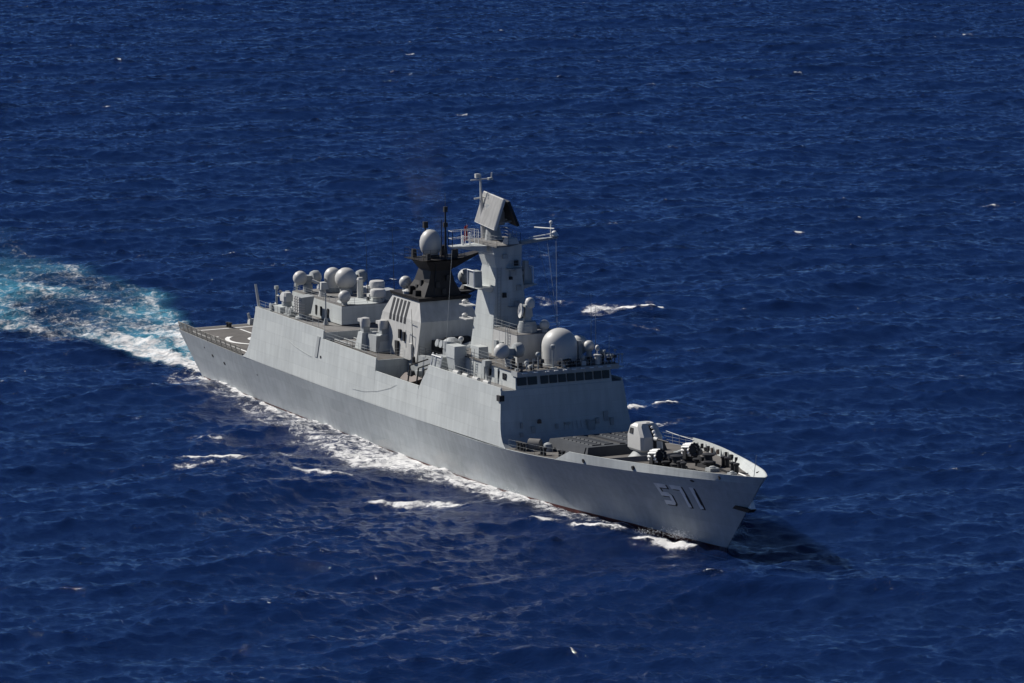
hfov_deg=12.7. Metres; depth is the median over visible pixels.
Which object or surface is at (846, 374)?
water body
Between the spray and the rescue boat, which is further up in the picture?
the rescue boat
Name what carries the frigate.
on the water body
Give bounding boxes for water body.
[0,0,1023,682]
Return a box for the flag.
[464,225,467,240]
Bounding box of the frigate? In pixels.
[178,172,766,559]
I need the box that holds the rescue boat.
[400,370,421,383]
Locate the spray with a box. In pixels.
[426,470,747,539]
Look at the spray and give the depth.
462.02 m

